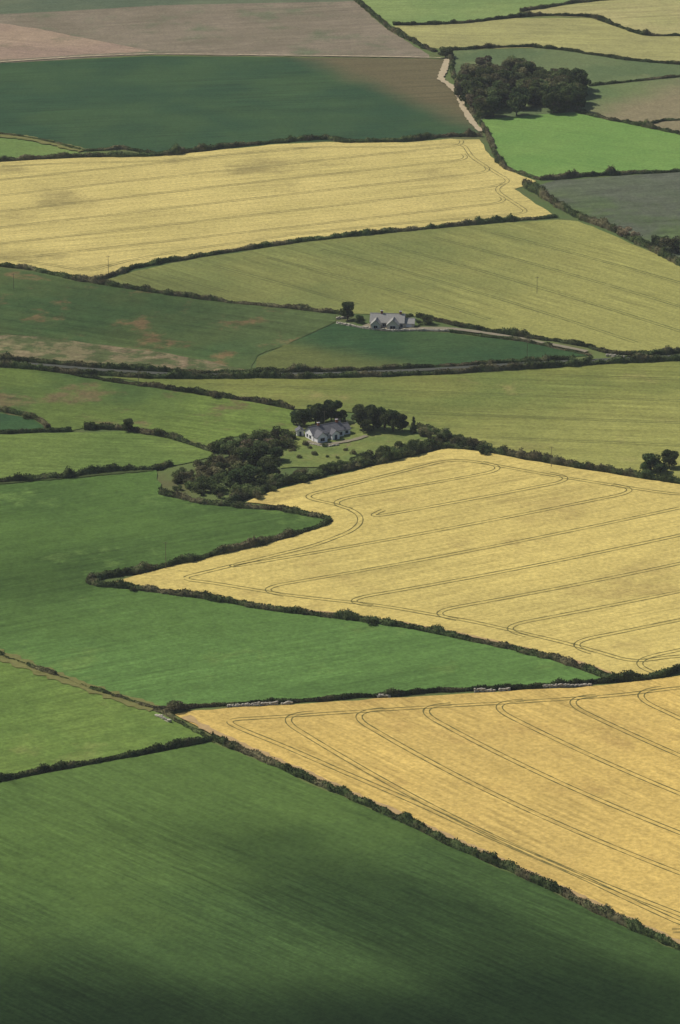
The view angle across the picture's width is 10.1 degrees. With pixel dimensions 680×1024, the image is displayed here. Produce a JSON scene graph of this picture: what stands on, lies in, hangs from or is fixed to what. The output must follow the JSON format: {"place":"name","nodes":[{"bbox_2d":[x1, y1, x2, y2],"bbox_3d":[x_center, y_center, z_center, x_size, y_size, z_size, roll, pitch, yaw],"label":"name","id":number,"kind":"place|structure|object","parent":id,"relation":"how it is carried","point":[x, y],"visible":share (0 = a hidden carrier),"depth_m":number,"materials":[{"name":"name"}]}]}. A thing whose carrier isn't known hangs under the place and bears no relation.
{"place":"outdoors","nodes":[
{"label":"outdoors","id":0,"kind":"place"},
{"bbox_2d":[0,413,43,429],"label":"root crop field","id":1,"kind":"structure","parent":0,"point":[11,422],"depth_m":1434.97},
{"bbox_2d":[0,661,202,773],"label":"pasture","id":2,"kind":"structure","parent":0,"point":[44,720],"depth_m":1165.81,"materials":[{"name":"plant"}]},
{"bbox_2d":[0,1,428,62],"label":"fallow field","id":3,"kind":"structure","parent":0,"point":[311,29],"depth_m":2053.73,"materials":[{"name":"soil"}]},
{"bbox_2d":[0,23,150,59],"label":"bare soil strip","id":4,"kind":"object","parent":3,"relation":"on","point":[18,42],"visible":1,"depth_m":2018.39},
{"bbox_2d":[0,56,479,152],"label":"root crop field","id":5,"kind":"structure","parent":0,"point":[158,103],"depth_m":1905.77,"materials":[{"name":"plant"}]},
{"bbox_2d":[0,139,550,276],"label":"wheat field","id":6,"kind":"structure","parent":0,"point":[18,249],"depth_m":1733.09,"materials":[{"name":"plant"}]},
{"bbox_2d":[0,141,527,270],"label":"tractor tramlines","id":7,"kind":"object","parent":6,"relation":"on","point":[452,144],"visible":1,"depth_m":1736.12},
{"bbox_2d":[0,355,670,373],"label":"road","id":8,"kind":"structure","parent":0,"point":[399,370],"depth_m":1496.88,"materials":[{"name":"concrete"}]},
{"bbox_2d":[0,742,679,1023],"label":"grass ley field","id":9,"kind":"structure","parent":0,"point":[209,883],"depth_m":1040.49,"materials":[{"name":"plant"}]},
{"bbox_2d":[0,3,679,948],"bbox_3d":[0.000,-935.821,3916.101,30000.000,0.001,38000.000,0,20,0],"label":"ground","id":10,"kind":"structure","parent":0,"point":[164,477],"depth_m":1530.57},
{"bbox_2d":[0,405,50,427],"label":"hedgerow","id":11,"kind":"object","parent":10,"relation":"on","point":[40,420],"visible":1,"depth_m":1442.93,"materials":[{"name":"green plant"}]},
{"bbox_2d":[0,426,72,433],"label":"hedgerow","id":12,"kind":"object","parent":10,"relation":"on","point":[36,430],"visible":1,"depth_m":1425.82,"materials":[{"name":"green plant"}]},
{"bbox_2d":[0,137,80,157],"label":"pasture","id":13,"kind":"structure","parent":10,"relation":"on","point":[13,147],"depth_m":1817.26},
{"bbox_2d":[0,133,83,151],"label":"grass verge","id":14,"kind":"object","parent":10,"relation":"on","point":[37,140],"depth_m":1829.64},
{"bbox_2d":[0,469,152,483],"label":"grass verge","id":15,"kind":"object","parent":10,"relation":"on","point":[118,472],"depth_m":1380.35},
{"bbox_2d":[0,650,155,707],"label":"hedgerow","id":16,"kind":"object","parent":10,"relation":"on","point":[40,668],"visible":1,"depth_m":1194.73,"materials":[{"name":"green plant"}]},
{"bbox_2d":[0,132,157,152],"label":"hedgerow","id":17,"kind":"object","parent":10,"relation":"on","point":[118,147],"visible":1,"depth_m":1815.14,"materials":[{"name":"green plant"}]},
{"bbox_2d":[0,649,159,710],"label":"grass verge","id":18,"kind":"object","parent":10,"relation":"on","point":[64,680],"depth_m":1198.02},
{"bbox_2d":[0,460,173,481],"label":"hedgerow","id":19,"kind":"object","parent":10,"relation":"on","point":[90,469],"visible":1,"depth_m":1380.76,"materials":[{"name":"green plant"}]},
{"bbox_2d":[0,736,212,781],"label":"hedgerow","id":20,"kind":"object","parent":10,"relation":"on","point":[177,743],"visible":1,"depth_m":1140.95,"materials":[{"name":"green plant"}]},
{"bbox_2d":[0,431,216,477],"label":"pasture","id":21,"kind":"structure","parent":10,"relation":"on","point":[35,453],"depth_m":1404.88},
{"bbox_2d":[121,418,133,431],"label":"broadleaf tree","id":22,"kind":"object","parent":10,"relation":"on","point":[126,424],"visible":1,"depth_m":1425.03,"materials":[{"name":"green plant"}]},
{"bbox_2d":[0,368,294,445],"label":"weedy pasture","id":23,"kind":"structure","parent":10,"relation":"on","point":[56,400],"depth_m":1452.76,"materials":[{"name":"plant"}]},
{"bbox_2d":[82,421,219,452],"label":"hedgerow","id":24,"kind":"object","parent":10,"relation":"on","point":[93,426],"visible":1,"depth_m":1422.32,"materials":[{"name":"green plant"}]},
{"bbox_2d":[32,365,294,409],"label":"hedgerow","id":25,"kind":"object","parent":10,"relation":"on","point":[256,399],"visible":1,"depth_m":1470.45,"materials":[{"name":"green plant"}]},
{"bbox_2d":[0,267,335,368],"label":"weedy pasture","id":26,"kind":"structure","parent":10,"relation":"on","point":[241,336],"depth_m":1557.71,"materials":[{"name":"plant"}]},
{"bbox_2d":[0,335,244,370],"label":"bare verge strip","id":27,"kind":"object","parent":26,"relation":"on","point":[42,347],"visible":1,"depth_m":1516.19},
{"bbox_2d":[164,700,183,712],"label":"shrub","id":28,"kind":"object","parent":10,"relation":"on","point":[172,705],"visible":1,"depth_m":1175.08,"materials":[{"name":"green plant"}]},
{"bbox_2d":[0,0,353,13],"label":"distant pasture","id":29,"kind":"structure","parent":10,"relation":"on","point":[17,6],"depth_m":2113.84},
{"bbox_2d":[153,707,212,738],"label":"hedgerow","id":30,"kind":"object","parent":10,"relation":"on","point":[181,722],"visible":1,"depth_m":1166.98,"materials":[{"name":"green plant"}]},
{"bbox_2d":[70,274,339,313],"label":"hedgerow","id":31,"kind":"object","parent":10,"relation":"on","point":[148,288],"visible":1,"depth_m":1587.09,"materials":[{"name":"green plant"}]},
{"bbox_2d":[0,53,441,61],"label":"margin","id":32,"kind":"structure","parent":10,"relation":"on","point":[232,54],"depth_m":1994.84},
{"bbox_2d":[171,453,281,497],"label":"scrub thicket","id":33,"kind":"object","parent":10,"relation":"on","point":[208,467],"visible":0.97,"depth_m":1372.37,"materials":[{"name":"green plant"}]},
{"bbox_2d":[219,440,238,456],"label":"broadleaf tree","id":34,"kind":"object","parent":10,"relation":"on","point":[225,448],"visible":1,"depth_m":1397.76,"materials":[{"name":"green plant"}]},
{"bbox_2d":[227,468,243,482],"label":"broadleaf tree","id":35,"kind":"object","parent":10,"relation":"on","point":[233,474],"visible":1,"depth_m":1370.45,"materials":[{"name":"green plant"}]},
{"bbox_2d":[230,446,249,461],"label":"broadleaf tree","id":36,"kind":"object","parent":10,"relation":"on","point":[241,453],"visible":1,"depth_m":1388.23,"materials":[{"name":"green plant"}]},
{"bbox_2d":[0,128,482,161],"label":"hedgerow","id":37,"kind":"object","parent":10,"relation":"on","point":[175,149],"visible":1,"depth_m":1818.85,"materials":[{"name":"green plant"}]},
{"bbox_2d":[240,464,261,481],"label":"broadleaf tree","id":38,"kind":"object","parent":10,"relation":"on","point":[249,472],"visible":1,"depth_m":1370.40,"materials":[{"name":"green plant"}]},
{"bbox_2d":[206,426,297,451],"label":"scrub thicket","id":39,"kind":"object","parent":10,"relation":"on","point":[285,438],"visible":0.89,"depth_m":1411.19,"materials":[{"name":"green plant"}]},
{"bbox_2d":[227,701,277,707],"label":"dry stone wall","id":40,"kind":"structure","parent":10,"relation":"on","point":[253,704],"depth_m":1180.22,"materials":[{"name":"stone"}]},
{"bbox_2d":[246,445,265,465],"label":"broadleaf tree","id":41,"kind":"object","parent":10,"relation":"on","point":[256,454],"visible":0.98,"depth_m":1386.03,"materials":[{"name":"green plant"}]},
{"bbox_2d":[253,440,269,454],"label":"broadleaf tree","id":42,"kind":"object","parent":10,"relation":"on","point":[262,445],"visible":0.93,"depth_m":1397.27,"materials":[{"name":"green plant"}]},
{"bbox_2d":[257,456,277,474],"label":"broadleaf tree","id":43,"kind":"object","parent":10,"relation":"on","point":[267,463],"visible":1,"depth_m":1376.93,"materials":[{"name":"green plant"}]},
{"bbox_2d":[267,447,283,456],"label":"broadleaf tree","id":44,"kind":"object","parent":10,"relation":"on","point":[276,451],"visible":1,"depth_m":1392.96,"materials":[{"name":"green plant"}]},
{"bbox_2d":[0,213,557,279],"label":"hedgerow","id":45,"kind":"object","parent":10,"relation":"on","point":[478,220],"visible":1,"depth_m":1663.83,"materials":[{"name":"green plant"}]},
{"bbox_2d":[0,351,574,373],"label":"hedgerow","id":46,"kind":"object","parent":10,"relation":"on","point":[297,368],"visible":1,"depth_m":1497.71,"materials":[{"name":"green plant"}]},
{"bbox_2d":[0,470,600,705],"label":"pasture","id":47,"kind":"structure","parent":10,"relation":"on","point":[60,539],"depth_m":1241.44,"materials":[{"name":"plant"}]},
{"bbox_2d":[249,449,386,497],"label":"scrub thicket","id":48,"kind":"object","parent":10,"relation":"on","point":[301,475],"visible":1,"depth_m":1382.03,"materials":[{"name":"green plant"}]},
{"bbox_2d":[304,418,350,442],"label":"white bungalow","id":49,"kind":"object","parent":10,"relation":"on","point":[322,433],"visible":1,"depth_m":1417.60,"materials":[{"name":"stone"}]},
{"bbox_2d":[0,353,679,378],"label":"hedgerow","id":50,"kind":"object","parent":10,"relation":"on","point":[572,361],"visible":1,"depth_m":1490.80,"materials":[{"name":"green plant"}]},
{"bbox_2d":[340,301,353,319],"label":"broadleaf tree","id":51,"kind":"object","parent":10,"relation":"on","point":[348,307],"visible":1,"depth_m":1556.58,"materials":[{"name":"green plant"}]},
{"bbox_2d":[85,486,679,681],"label":"hedgerow","id":52,"kind":"object","parent":10,"relation":"on","point":[94,578],"visible":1,"depth_m":1268.87,"materials":[{"name":"green plant"}]},
{"bbox_2d":[369,309,415,328],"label":"pale roofed bungalow","id":53,"kind":"object","parent":10,"relation":"on","point":[390,320],"visible":1,"depth_m":1547.84,"materials":[{"name":"tile"}]},
{"bbox_2d":[336,321,449,331],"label":"garden wall","id":54,"kind":"structure","parent":10,"relation":"on","point":[393,330],"depth_m":1544.40,"materials":[{"name":"stone"}]},
{"bbox_2d":[354,0,438,51],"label":"hedgerow","id":55,"kind":"object","parent":10,"relation":"on","point":[398,31],"visible":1,"depth_m":2046.51,"materials":[{"name":"green plant"}]},
{"bbox_2d":[154,670,642,709],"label":"hedgerow","id":56,"kind":"object","parent":10,"relation":"on","point":[622,676],"visible":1,"depth_m":1190.31,"materials":[{"name":"green plant"}]},
{"bbox_2d":[375,437,441,458],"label":"scrub thicket","id":57,"kind":"object","parent":10,"relation":"on","point":[410,446],"visible":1,"depth_m":1401.78,"materials":[{"name":"green plant"}]},
{"bbox_2d":[210,731,679,950],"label":"hedgerow","id":58,"kind":"object","parent":10,"relation":"on","point":[495,860],"visible":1,"depth_m":1080.85,"materials":[{"name":"green plant"}]},
{"bbox_2d":[437,46,453,57],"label":"broadleaf tree","id":59,"kind":"object","parent":10,"relation":"on","point":[445,51],"visible":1,"depth_m":1990.45,"materials":[{"name":"green plant"}]},
{"bbox_2d":[416,422,481,445],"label":"hedgerow","id":60,"kind":"object","parent":10,"relation":"on","point":[430,428],"visible":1,"depth_m":1423.55,"materials":[{"name":"green plant"}]},
{"bbox_2d":[225,442,679,501],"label":"hedgerow","id":61,"kind":"object","parent":10,"relation":"on","point":[388,456],"visible":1,"depth_m":1386.59,"materials":[{"name":"green plant"}]},
{"bbox_2d":[417,428,492,448],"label":"scrub thicket","id":62,"kind":"object","parent":10,"relation":"on","point":[458,440],"visible":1,"depth_m":1411.94,"materials":[{"name":"green plant"}]},
{"bbox_2d":[448,51,540,179],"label":"hedgerow","id":63,"kind":"object","parent":10,"relation":"on","point":[500,160],"visible":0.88,"depth_m":1832.88,"materials":[{"name":"green plant"}]},
{"bbox_2d":[449,329,591,355],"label":"hedgerow","id":64,"kind":"object","parent":10,"relation":"on","point":[546,344],"visible":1,"depth_m":1532.03,"materials":[{"name":"green plant"}]},
{"bbox_2d":[392,11,679,35],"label":"hedgerow","id":65,"kind":"object","parent":10,"relation":"on","point":[646,32],"visible":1,"depth_m":2068.22,"materials":[{"name":"green plant"}]},
{"bbox_2d":[415,312,679,354],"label":"hedgerow","id":66,"kind":"object","parent":10,"relation":"on","point":[524,333],"visible":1,"depth_m":1536.65,"materials":[{"name":"green plant"}]},
{"bbox_2d":[519,0,603,11],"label":"hedgerow","id":67,"kind":"object","parent":10,"relation":"on","point":[542,6],"visible":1,"depth_m":2105.54,"materials":[{"name":"green plant"}]},
{"bbox_2d":[449,43,679,64],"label":"hedgerow","id":68,"kind":"object","parent":10,"relation":"on","point":[533,45],"visible":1,"depth_m":2006.68,"materials":[{"name":"green plant"}]},
{"bbox_2d":[542,683,591,688],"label":"dry stone wall","id":69,"kind":"structure","parent":10,"relation":"on","point":[564,685],"depth_m":1194.53,"materials":[{"name":"stone"}]},
{"bbox_2d":[570,89,585,109],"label":"broadleaf tree","id":70,"kind":"object","parent":10,"relation":"on","point":[577,97],"visible":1,"depth_m":1879.31,"materials":[{"name":"green plant"}]},
{"bbox_2d":[522,178,679,265],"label":"hedgerow","id":71,"kind":"object","parent":10,"relation":"on","point":[541,191],"visible":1,"depth_m":1692.91,"materials":[{"name":"green plant"}]},
{"bbox_2d":[540,164,679,179],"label":"hedgerow","id":72,"kind":"object","parent":10,"relation":"on","point":[609,171],"visible":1,"depth_m":1770.41,"materials":[{"name":"green plant"}]},
{"bbox_2d":[573,109,679,134],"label":"hedgerow","id":73,"kind":"object","parent":10,"relation":"on","point":[646,123],"visible":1,"depth_m":1859.58,"materials":[{"name":"green plant"}]},
{"bbox_2d":[588,74,679,85],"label":"hedgerow","id":74,"kind":"object","parent":10,"relation":"on","point":[635,80],"visible":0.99,"depth_m":1942.80,"materials":[{"name":"green plant"}]},
{"bbox_2d":[622,345,679,356],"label":"hedgerow","id":75,"kind":"object","parent":10,"relation":"on","point":[668,350],"visible":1,"depth_m":1514.31,"materials":[{"name":"green plant"}]},
{"bbox_2d":[652,235,670,247],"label":"shrub","id":76,"kind":"object","parent":10,"relation":"on","point":[661,242],"visible":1,"depth_m":1652.29,"materials":[{"name":"green plant"}]},
{"bbox_2d":[653,462,669,471],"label":"broadleaf tree","id":77,"kind":"object","parent":10,"relation":"on","point":[661,466],"visible":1,"depth_m":1381.30,"materials":[{"name":"green plant"}]},
{"bbox_2d":[665,236,679,252],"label":"shrub","id":78,"kind":"object","parent":10,"relation":"on","point":[673,244],"visible":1,"depth_m":1648.08,"materials":[{"name":"green plant"}]},
{"bbox_2d":[280,418,445,467],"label":"lawn","id":79,"kind":"structure","parent":0,"point":[375,439],"depth_m":1412.20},
{"bbox_2d":[293,408,312,427],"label":"broadleaf tree","id":80,"kind":"object","parent":79,"relation":"on","point":[305,415],"visible":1,"depth_m":1426.92,"materials":[{"name":"green plant"}]},
{"bbox_2d":[306,403,325,423],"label":"broadleaf tree","id":81,"kind":"object","parent":79,"relation":"on","point":[316,409],"visible":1,"depth_m":1432.18,"materials":[{"name":"green plant"}]},
{"bbox_2d":[288,440,356,458],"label":"garden shrubs","id":82,"kind":"object","parent":79,"relation":"on","point":[352,451],"visible":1,"depth_m":1405.00,"materials":[{"name":"green plant"}]},
{"bbox_2d":[323,399,342,420],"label":"broadleaf tree","id":83,"kind":"object","parent":79,"relation":"on","point":[332,406],"visible":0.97,"depth_m":1434.31,"materials":[{"name":"green plant"}]},
{"bbox_2d":[351,404,366,427],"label":"broadleaf tree","id":84,"kind":"object","parent":79,"relation":"on","point":[360,413],"visible":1,"depth_m":1427.06,"materials":[{"name":"green plant"}]},
{"bbox_2d":[359,419,373,432],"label":"broadleaf tree","id":85,"kind":"object","parent":79,"relation":"on","point":[365,424],"visible":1,"depth_m":1422.57,"materials":[{"name":"green plant"}]},
{"bbox_2d":[364,404,385,427],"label":"broadleaf tree","id":86,"kind":"object","parent":79,"relation":"on","point":[372,410],"visible":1,"depth_m":1425.29,"materials":[{"name":"green plant"}]},
{"bbox_2d":[384,409,402,431],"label":"broadleaf tree","id":87,"kind":"object","parent":79,"relation":"on","point":[394,416],"visible":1,"depth_m":1422.99,"materials":[{"name":"green plant"}]},
{"bbox_2d":[109,220,679,350],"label":"barley field","id":88,"kind":"structure","parent":0,"point":[578,237],"depth_m":1613.95,"materials":[{"name":"plant"}]},
{"bbox_2d":[168,232,679,341],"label":"tractor tramlines","id":89,"kind":"object","parent":88,"relation":"on","point":[468,288],"visible":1,"depth_m":1611.02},
{"bbox_2d":[115,361,679,477],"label":"barley field","id":90,"kind":"structure","parent":0,"point":[632,409],"depth_m":1459.57,"materials":[{"name":"plant"}]},
{"bbox_2d":[206,374,679,468],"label":"tractor tramlines","id":91,"kind":"object","parent":90,"relation":"on","point":[517,417],"visible":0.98,"depth_m":1461.73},
{"bbox_2d":[640,453,660,469],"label":"broadleaf tree","id":92,"kind":"object","parent":90,"relation":"on","point":[651,459],"visible":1,"depth_m":1382.40,"materials":[{"name":"green plant"}]},
{"bbox_2d":[660,449,678,466],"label":"broadleaf tree","id":93,"kind":"object","parent":90,"relation":"on","point":[669,457],"visible":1,"depth_m":1386.34,"materials":[{"name":"green plant"}]},
{"bbox_2d":[121,449,679,674],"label":"wheat field","id":94,"kind":"structure","parent":0,"point":[636,645],"depth_m":1300.69,"materials":[{"name":"plant"}]},
{"bbox_2d":[184,459,679,672],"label":"tractor tramlines","id":95,"kind":"object","parent":94,"relation":"on","point":[372,604],"visible":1,"depth_m":1296.98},
{"bbox_2d":[256,323,587,368],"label":"paddock","id":96,"kind":"structure","parent":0,"point":[334,345],"depth_m":1521.06,"materials":[{"name":"plant"}]},
{"bbox_2d":[175,676,679,938],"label":"wheat field","id":97,"kind":"structure","parent":0,"point":[350,736],"depth_m":1136.91,"materials":[{"name":"plant"}]},
{"bbox_2d":[226,686,679,928],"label":"tractor tramlines","id":98,"kind":"object","parent":97,"relation":"on","point":[557,863],"visible":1,"depth_m":1134.07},
{"bbox_2d":[181,715,679,943],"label":"field margin","id":99,"kind":"object","parent":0,"point":[193,719],"visible":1,"depth_m":1118.14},
{"bbox_2d":[256,603,611,673],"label":"field margin","id":100,"kind":"object","parent":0,"point":[579,662],"visible":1,"depth_m":1231.85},
{"bbox_2d":[437,59,481,130],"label":"farm track","id":101,"kind":"structure","parent":0,"point":[441,78],"depth_m":1913.39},
{"bbox_2d":[363,0,575,26],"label":"pasture","id":102,"kind":"structure","parent":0,"point":[401,11],"depth_m":2101.74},
{"bbox_2d":[385,327,587,351],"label":"farm track","id":103,"kind":"structure","parent":0,"point":[497,334],"depth_m":1541.12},
{"bbox_2d":[394,18,679,60],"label":"ripening crop field","id":104,"kind":"structure","parent":0,"point":[589,35],"depth_m":2037.87,"materials":[{"name":"plant"}]},
{"bbox_2d":[453,48,679,119],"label":"pasture","id":105,"kind":"structure","parent":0,"point":[600,68],"depth_m":1975.64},
{"bbox_2d":[453,55,591,116],"bbox_3d":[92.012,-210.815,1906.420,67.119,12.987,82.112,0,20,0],"label":"woodland","id":106,"kind":"object","parent":105,"relation":"on","point":[551,89],"visible":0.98,"depth_m":1893.61,"materials":[{"name":"green plant"}]},
{"bbox_2d":[482,112,679,176],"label":"pasture","id":107,"kind":"structure","parent":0,"point":[538,145],"depth_m":1824.03,"materials":[{"name":"plant"}]},
{"bbox_2d":[524,0,679,34],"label":"ripening crop field","id":108,"kind":"structure","parent":0,"point":[658,16],"depth_m":2094.61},
{"bbox_2d":[540,172,679,256],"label":"rough heath","id":109,"kind":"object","parent":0,"point":[646,206],"visible":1,"depth_m":1731.54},
{"bbox_2d":[576,77,679,130],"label":"pasture","id":110,"kind":"structure","parent":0,"point":[651,100],"depth_m":1903.54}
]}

